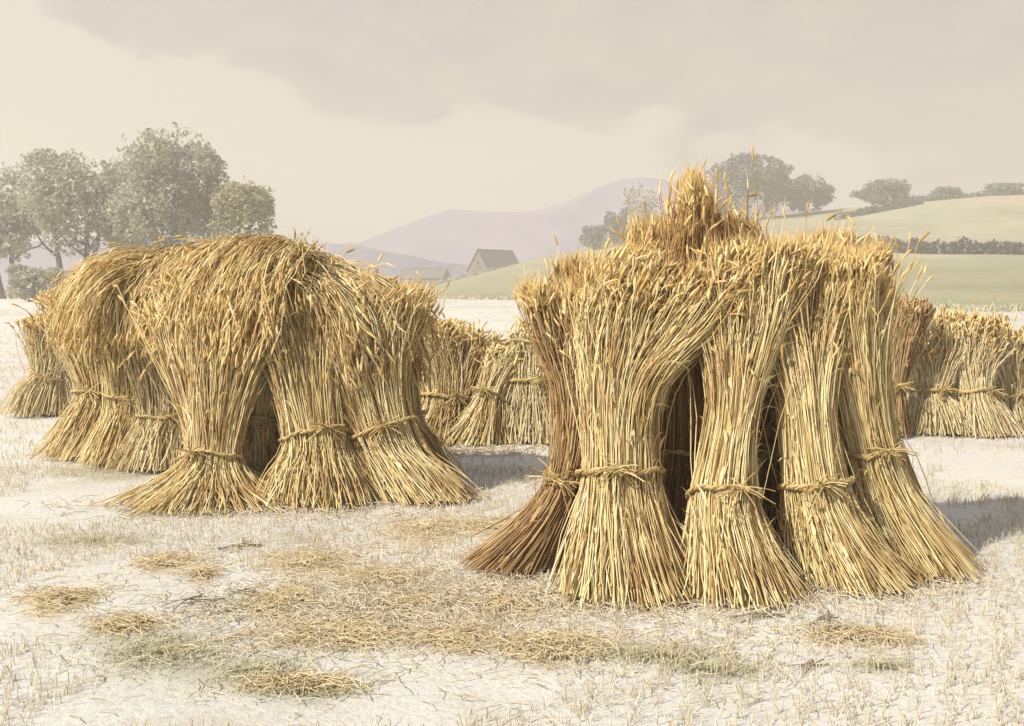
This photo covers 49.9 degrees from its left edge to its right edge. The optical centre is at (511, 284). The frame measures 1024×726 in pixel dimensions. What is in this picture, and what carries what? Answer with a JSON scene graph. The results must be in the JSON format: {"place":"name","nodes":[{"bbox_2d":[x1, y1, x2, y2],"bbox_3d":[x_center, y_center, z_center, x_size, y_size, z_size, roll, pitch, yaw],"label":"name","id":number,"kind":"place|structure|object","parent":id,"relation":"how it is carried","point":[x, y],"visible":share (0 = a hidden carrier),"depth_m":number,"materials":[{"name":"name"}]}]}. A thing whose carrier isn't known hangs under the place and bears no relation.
{"place":"outdoors","nodes":[
{"label":"outdoors","id":0,"kind":"place"},
{"bbox_2d":[0,238,468,289],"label":"hill","id":1,"kind":"structure","parent":0,"point":[44,259],"depth_m":356.37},
{"bbox_2d":[0,195,1023,725],"bbox_3d":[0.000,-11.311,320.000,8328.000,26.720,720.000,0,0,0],"label":"ground","id":2,"kind":"structure","parent":0,"point":[976,279],"depth_m":4.93,"materials":[{"name":"beige soil"}]},
{"bbox_2d":[0,162,48,298],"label":"tree","id":3,"kind":"object","parent":2,"relation":"on","point":[14,236],"visible":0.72,"depth_m":116.16,"materials":[{"name":"green plant"}]},
{"bbox_2d":[4,263,68,301],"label":"bush","id":4,"kind":"object","parent":2,"relation":"on","point":[22,278],"visible":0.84,"depth_m":97.15,"materials":[{"name":"grey plant"}]},
{"bbox_2d":[0,311,80,416],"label":"sheaf","id":5,"kind":"object","parent":2,"relation":"on","point":[44,386],"visible":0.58,"depth_m":12.45,"materials":[{"name":"plant"}]},
{"bbox_2d":[11,269,109,462],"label":"sheaf","id":6,"kind":"object","parent":2,"relation":"on","point":[73,427],"visible":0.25,"depth_m":9.45,"materials":[{"name":"plant"}]},
{"bbox_2d":[39,242,169,364],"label":"sheaf","id":7,"kind":"object","parent":6,"relation":"on","point":[117,272],"visible":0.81,"depth_m":8.67,"materials":[{"name":"plant"}]},
{"bbox_2d":[1,148,151,284],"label":"tree","id":8,"kind":"object","parent":2,"relation":"on","point":[94,213],"visible":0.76,"depth_m":109.81,"materials":[{"name":"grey plant"}]},
{"bbox_2d":[67,303,153,467],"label":"sheaf","id":9,"kind":"object","parent":2,"relation":"on","point":[112,427],"visible":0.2,"depth_m":9.02,"materials":[{"name":"plant"}]},
{"bbox_2d":[90,155,158,249],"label":"tree","id":10,"kind":"object","parent":2,"relation":"on","point":[110,164],"visible":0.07,"depth_m":121.25,"materials":[{"name":"green plant"}]},
{"bbox_2d":[69,270,183,474],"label":"sheaf","id":11,"kind":"object","parent":2,"relation":"on","point":[155,436],"visible":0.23,"depth_m":8.82,"materials":[{"name":"plant"}]},
{"bbox_2d":[54,228,210,380],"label":"sheaf","id":12,"kind":"object","parent":11,"relation":"on","point":[118,314],"visible":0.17,"depth_m":8.70,"materials":[{"name":"plant"}]},
{"bbox_2d":[142,239,189,249],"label":"bush","id":13,"kind":"object","parent":2,"relation":"on","point":[155,244],"visible":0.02,"depth_m":96.50,"materials":[{"name":"green plant"}]},
{"bbox_2d":[106,121,229,247],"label":"tree","id":14,"kind":"object","parent":2,"relation":"on","point":[151,210],"visible":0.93,"depth_m":105.76,"materials":[{"name":"grey plant"}]},
{"bbox_2d":[158,593,225,614],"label":"fallen stalks","id":15,"kind":"object","parent":2,"relation":"on","point":[191,598],"visible":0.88,"depth_m":5.20,"materials":[{"name":"brown plant"}]},
{"bbox_2d":[88,268,305,517],"bbox_3d":[-2.174,0.660,7.690,1.600,1.674,1.389,0,0,0],"label":"sheaf","id":16,"kind":"object","parent":2,"relation":"on","point":[211,468],"visible":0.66,"depth_m":7.60,"materials":[{"name":"plant"}]},
{"bbox_2d":[118,230,347,377],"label":"sheaf","id":17,"kind":"object","parent":16,"relation":"on","point":[266,259],"visible":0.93,"depth_m":7.78,"materials":[{"name":"plant"}]},
{"bbox_2d":[185,595,238,611],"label":"fallen stalks","id":18,"kind":"object","parent":2,"relation":"on","point":[211,602],"visible":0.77,"depth_m":5.18,"materials":[{"name":"brown plant"}]},
{"bbox_2d":[206,604,256,618],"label":"fallen stalks","id":19,"kind":"object","parent":2,"relation":"on","point":[228,610],"visible":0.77,"depth_m":5.05,"materials":[{"name":"brown plant"}]},
{"bbox_2d":[149,263,325,480],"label":"sheaf","id":20,"kind":"object","parent":2,"relation":"on","point":[260,446],"visible":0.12,"depth_m":7.90,"materials":[{"name":"plant"}]},
{"bbox_2d":[214,539,262,553],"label":"fallen stalks","id":21,"kind":"object","parent":2,"relation":"on","point":[250,545],"visible":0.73,"depth_m":6.27,"materials":[{"name":"brown plant"}]},
{"bbox_2d":[201,175,276,241],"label":"tree","id":22,"kind":"object","parent":2,"relation":"on","point":[237,206],"visible":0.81,"depth_m":104.41,"materials":[{"name":"green plant"}]},
{"bbox_2d":[221,584,266,599],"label":"fallen stalks","id":23,"kind":"object","parent":2,"relation":"on","point":[238,590],"visible":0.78,"depth_m":5.34,"materials":[{"name":"brown plant"}]},
{"bbox_2d":[182,225,356,452],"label":"sheaf","id":24,"kind":"object","parent":2,"relation":"on","point":[313,244],"visible":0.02,"depth_m":8.29,"materials":[{"name":"yellow plant"}]},
{"bbox_2d":[251,267,384,512],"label":"sheaf","id":25,"kind":"object","parent":2,"relation":"on","point":[314,464],"visible":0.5,"depth_m":7.58,"materials":[{"name":"plant"}]},
{"bbox_2d":[201,241,379,370],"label":"sheaf","id":26,"kind":"object","parent":25,"relation":"on","point":[288,301],"visible":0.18,"depth_m":7.81,"materials":[{"name":"plant"}]},
{"bbox_2d":[293,254,402,490],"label":"sheaf","id":27,"kind":"object","parent":2,"relation":"on","point":[365,282],"visible":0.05,"depth_m":7.84,"materials":[{"name":"plant"}]},
{"bbox_2d":[292,271,487,506],"bbox_3d":[-0.839,0.657,7.977,1.538,1.666,1.044,0,0,29],"label":"sheaf","id":28,"kind":"object","parent":2,"relation":"on","point":[399,460],"visible":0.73,"depth_m":7.67,"materials":[{"name":"plant"}]},
{"bbox_2d":[398,268,450,286],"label":"farm shed","id":29,"kind":"structure","parent":2,"relation":"on","point":[435,274],"depth_m":285.42,"materials":[{"name":"stone"}]},
{"bbox_2d":[387,269,464,476],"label":"sheaf","id":30,"kind":"object","parent":2,"relation":"on","point":[431,439],"visible":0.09,"depth_m":8.30,"materials":[{"name":"plant"}]},
{"bbox_2d":[284,262,446,392],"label":"sheaf","id":31,"kind":"object","parent":30,"relation":"on","point":[326,292],"visible":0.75,"depth_m":7.78,"materials":[{"name":"plant"}]},
{"bbox_2d":[411,267,499,287],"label":"hedge","id":32,"kind":"object","parent":2,"relation":"on","point":[471,274],"visible":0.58,"depth_m":261.60,"materials":[{"name":"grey plant"}]},
{"bbox_2d":[420,313,507,444],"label":"sheaf","id":33,"kind":"object","parent":2,"relation":"on","point":[445,397],"visible":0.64,"depth_m":10.64,"materials":[{"name":"plant"}]},
{"bbox_2d":[8,462,955,704],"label":"weeds","id":34,"kind":"object","parent":2,"relation":"on","point":[175,651],"visible":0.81,"depth_m":4.38,"materials":[{"name":"plant"}]},
{"bbox_2d":[437,333,530,446],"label":"sheaf","id":35,"kind":"object","parent":2,"relation":"on","point":[485,413],"visible":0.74,"depth_m":10.49,"materials":[{"name":"plant"}]},
{"bbox_2d":[466,249,518,276],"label":"barn","id":36,"kind":"structure","parent":2,"relation":"on","point":[482,259],"depth_m":272.09,"materials":[{"name":"stone"}]},
{"bbox_2d":[474,266,481,271],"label":"door","id":37,"kind":"structure","parent":36,"relation":"in","point":[476,268],"depth_m":269.98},
{"bbox_2d":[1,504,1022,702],"bbox_3d":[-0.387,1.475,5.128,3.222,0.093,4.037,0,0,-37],"label":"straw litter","id":38,"kind":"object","parent":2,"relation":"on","point":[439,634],"visible":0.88,"depth_m":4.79,"materials":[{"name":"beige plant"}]},
{"bbox_2d":[0,310,1023,725],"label":"stubble","id":39,"kind":"object","parent":2,"relation":"on","point":[546,618],"visible":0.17,"depth_m":5.22,"materials":[{"name":"beige plant"}]},
{"bbox_2d":[0,441,1023,725],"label":"straw litter","id":40,"kind":"object","parent":2,"relation":"on","point":[308,609],"visible":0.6,"depth_m":5.02,"materials":[{"name":"beige plant"}]},
{"bbox_2d":[496,317,550,445],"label":"sheaf","id":41,"kind":"object","parent":2,"relation":"on","point":[519,421],"visible":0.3,"depth_m":10.52,"materials":[{"name":"plant"}]},
{"bbox_2d":[458,260,599,576],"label":"sheaf","id":42,"kind":"object","parent":2,"relation":"on","point":[526,538],"visible":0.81,"depth_m":5.74,"materials":[{"name":"plant"}]},
{"bbox_2d":[525,223,650,334],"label":"sheaf","id":43,"kind":"object","parent":2,"relation":"on","point":[560,266],"visible":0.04,"depth_m":6.11,"materials":[{"name":"plant"}]},
{"bbox_2d":[578,224,605,249],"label":"bush","id":44,"kind":"object","parent":2,"relation":"on","point":[598,232],"visible":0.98,"depth_m":247.53,"materials":[{"name":"green plant"}]},
{"bbox_2d":[603,208,633,245],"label":"bush","id":45,"kind":"object","parent":2,"relation":"on","point":[613,222],"visible":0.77,"depth_m":248.92,"materials":[{"name":"green plant"}]},
{"bbox_2d":[622,181,661,217],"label":"tree","id":46,"kind":"object","parent":2,"relation":"on","point":[636,205],"visible":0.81,"depth_m":255.67,"materials":[{"name":"green plant"}]},
{"bbox_2d":[609,199,675,256],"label":"sheaf","id":47,"kind":"object","parent":2,"relation":"on","point":[646,228],"visible":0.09,"depth_m":6.28,"materials":[{"name":"yellow plant"}]},
{"bbox_2d":[639,211,668,221],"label":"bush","id":48,"kind":"object","parent":2,"relation":"on","point":[651,215],"visible":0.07,"depth_m":250.10,"materials":[{"name":"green plant"}]},
{"bbox_2d":[543,224,781,612],"bbox_3d":[0.680,0.569,5.672,1.061,1.836,1.572,0,0,39],"label":"sheaf","id":49,"kind":"object","parent":2,"relation":"on","point":[625,537],"visible":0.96,"depth_m":5.50,"materials":[{"name":"plant"}]},
{"bbox_2d":[618,137,766,543],"bbox_3d":[1.029,0.339,6.092,0.943,2.288,0.774,0,0,-40],"label":"sheaf","id":50,"kind":"object","parent":2,"relation":"on","point":[696,216],"visible":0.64,"depth_m":5.91,"materials":[{"name":"yellow plant"}]},
{"bbox_2d":[709,190,732,217],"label":"bush","id":51,"kind":"object","parent":2,"relation":"on","point":[721,202],"visible":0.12,"depth_m":248.62,"materials":[{"name":"green plant"}]},
{"bbox_2d":[649,200,794,549],"bbox_3d":[1.296,0.468,6.143,0.816,2.032,0.912,0,0,30],"label":"sheaf","id":52,"kind":"object","parent":2,"relation":"on","point":[766,504],"visible":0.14,"depth_m":6.07,"materials":[{"name":"brown plant"}]},
{"bbox_2d":[431,294,1023,312],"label":"grass","id":53,"kind":"structure","parent":2,"relation":"on","point":[1019,307],"depth_m":61.06,"materials":[{"name":"green plant"}]},
{"bbox_2d":[705,151,794,218],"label":"tree","id":54,"kind":"object","parent":2,"relation":"on","point":[772,178],"visible":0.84,"depth_m":251.61,"materials":[{"name":"grey plant"}]},
{"bbox_2d":[729,612,784,622],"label":"fallen stalks","id":55,"kind":"object","parent":2,"relation":"on","point":[776,614],"visible":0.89,"depth_m":4.88,"materials":[{"name":"brown plant"}]},
{"bbox_2d":[661,201,869,613],"bbox_3d":[1.160,0.503,5.651,1.120,1.950,1.471,0,0,34],"label":"sheaf","id":56,"kind":"object","parent":2,"relation":"on","point":[734,551],"visible":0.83,"depth_m":5.46,"materials":[{"name":"plant"}]},
{"bbox_2d":[776,174,835,213],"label":"tree","id":57,"kind":"object","parent":2,"relation":"on","point":[802,188],"visible":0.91,"depth_m":252.59,"materials":[{"name":"green plant"}]},
{"bbox_2d":[789,658,828,677],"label":"fallen stalks","id":58,"kind":"object","parent":2,"relation":"on","point":[806,663],"visible":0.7,"depth_m":4.29,"materials":[{"name":"brown plant"}]},
{"bbox_2d":[804,610,838,625],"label":"fallen stalks","id":59,"kind":"object","parent":2,"relation":"on","point":[824,617],"visible":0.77,"depth_m":4.86,"materials":[{"name":"brown plant"}]},
{"bbox_2d":[784,192,879,254],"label":"sheaf","id":60,"kind":"object","parent":2,"relation":"on","point":[832,240],"visible":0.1,"depth_m":6.33,"materials":[{"name":"yellow plant"}]},
{"bbox_2d":[732,224,933,602],"bbox_3d":[1.659,0.550,5.847,1.005,1.871,1.388,0,0,-30],"label":"sheaf","id":61,"kind":"object","parent":2,"relation":"on","point":[831,535],"visible":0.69,"depth_m":5.51,"materials":[{"name":"plant"}]},
{"bbox_2d":[808,215,941,523],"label":"sheaf","id":62,"kind":"object","parent":2,"relation":"on","point":[884,250],"visible":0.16,"depth_m":6.31,"materials":[{"name":"plant"}]},
{"bbox_2d":[834,197,923,219],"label":"hedge","id":63,"kind":"object","parent":2,"relation":"on","point":[873,208],"visible":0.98,"depth_m":244.68,"materials":[{"name":"green plant"}]},
{"bbox_2d":[849,177,911,204],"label":"tree","id":64,"kind":"object","parent":2,"relation":"on","point":[879,191],"visible":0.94,"depth_m":259.06,"materials":[{"name":"green plant"}]},
{"bbox_2d":[798,233,986,586],"bbox_3d":[1.910,0.577,5.949,1.263,1.829,0.770,0,0,37],"label":"sheaf","id":65,"kind":"object","parent":2,"relation":"on","point":[919,535],"visible":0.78,"depth_m":5.74,"materials":[{"name":"plant"}]},
{"bbox_2d":[891,283,943,437],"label":"sheaf","id":66,"kind":"object","parent":2,"relation":"on","point":[917,326],"visible":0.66,"depth_m":10.85,"materials":[{"name":"plant"}]},
{"bbox_2d":[836,235,1023,254],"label":"hedge","id":67,"kind":"object","parent":2,"relation":"on","point":[952,247],"visible":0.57,"depth_m":155.73,"materials":[{"name":"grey plant"}]},
{"bbox_2d":[907,298,979,437],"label":"sheaf","id":68,"kind":"object","parent":2,"relation":"on","point":[933,404],"visible":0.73,"depth_m":11.09,"materials":[{"name":"plant"}]},
{"bbox_2d":[928,186,962,200],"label":"tree","id":69,"kind":"object","parent":2,"relation":"on","point":[945,190],"visible":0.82,"depth_m":261.51,"materials":[{"name":"green plant"}]},
{"bbox_2d":[904,190,1023,200],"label":"hedge","id":70,"kind":"object","parent":2,"relation":"on","point":[930,197],"visible":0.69,"depth_m":261.11,"materials":[{"name":"green plant"}]},
{"bbox_2d":[937,294,1023,438],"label":"sheaf","id":71,"kind":"object","parent":2,"relation":"on","point":[986,410],"visible":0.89,"depth_m":11.04,"materials":[{"name":"plant"}]},
{"bbox_2d":[978,326,1023,430],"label":"sheaf","id":72,"kind":"object","parent":2,"relation":"on","point":[1010,378],"visible":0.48,"depth_m":11.27,"materials":[{"name":"plant"}]},
{"bbox_2d":[980,182,1023,195],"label":"tree","id":73,"kind":"object","parent":2,"relation":"on","point":[1001,188],"visible":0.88,"depth_m":263.26,"materials":[{"name":"green plant"}]},
{"bbox_2d":[0,0,1023,243],"label":"sky","id":74,"kind":"structure","parent":0,"point":[365,119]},
{"bbox_2d":[342,178,821,264],"bbox_3d":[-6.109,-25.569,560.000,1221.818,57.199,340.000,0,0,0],"label":"hill","id":75,"kind":"structure","parent":0,"point":[461,237],"depth_m":479.50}
]}

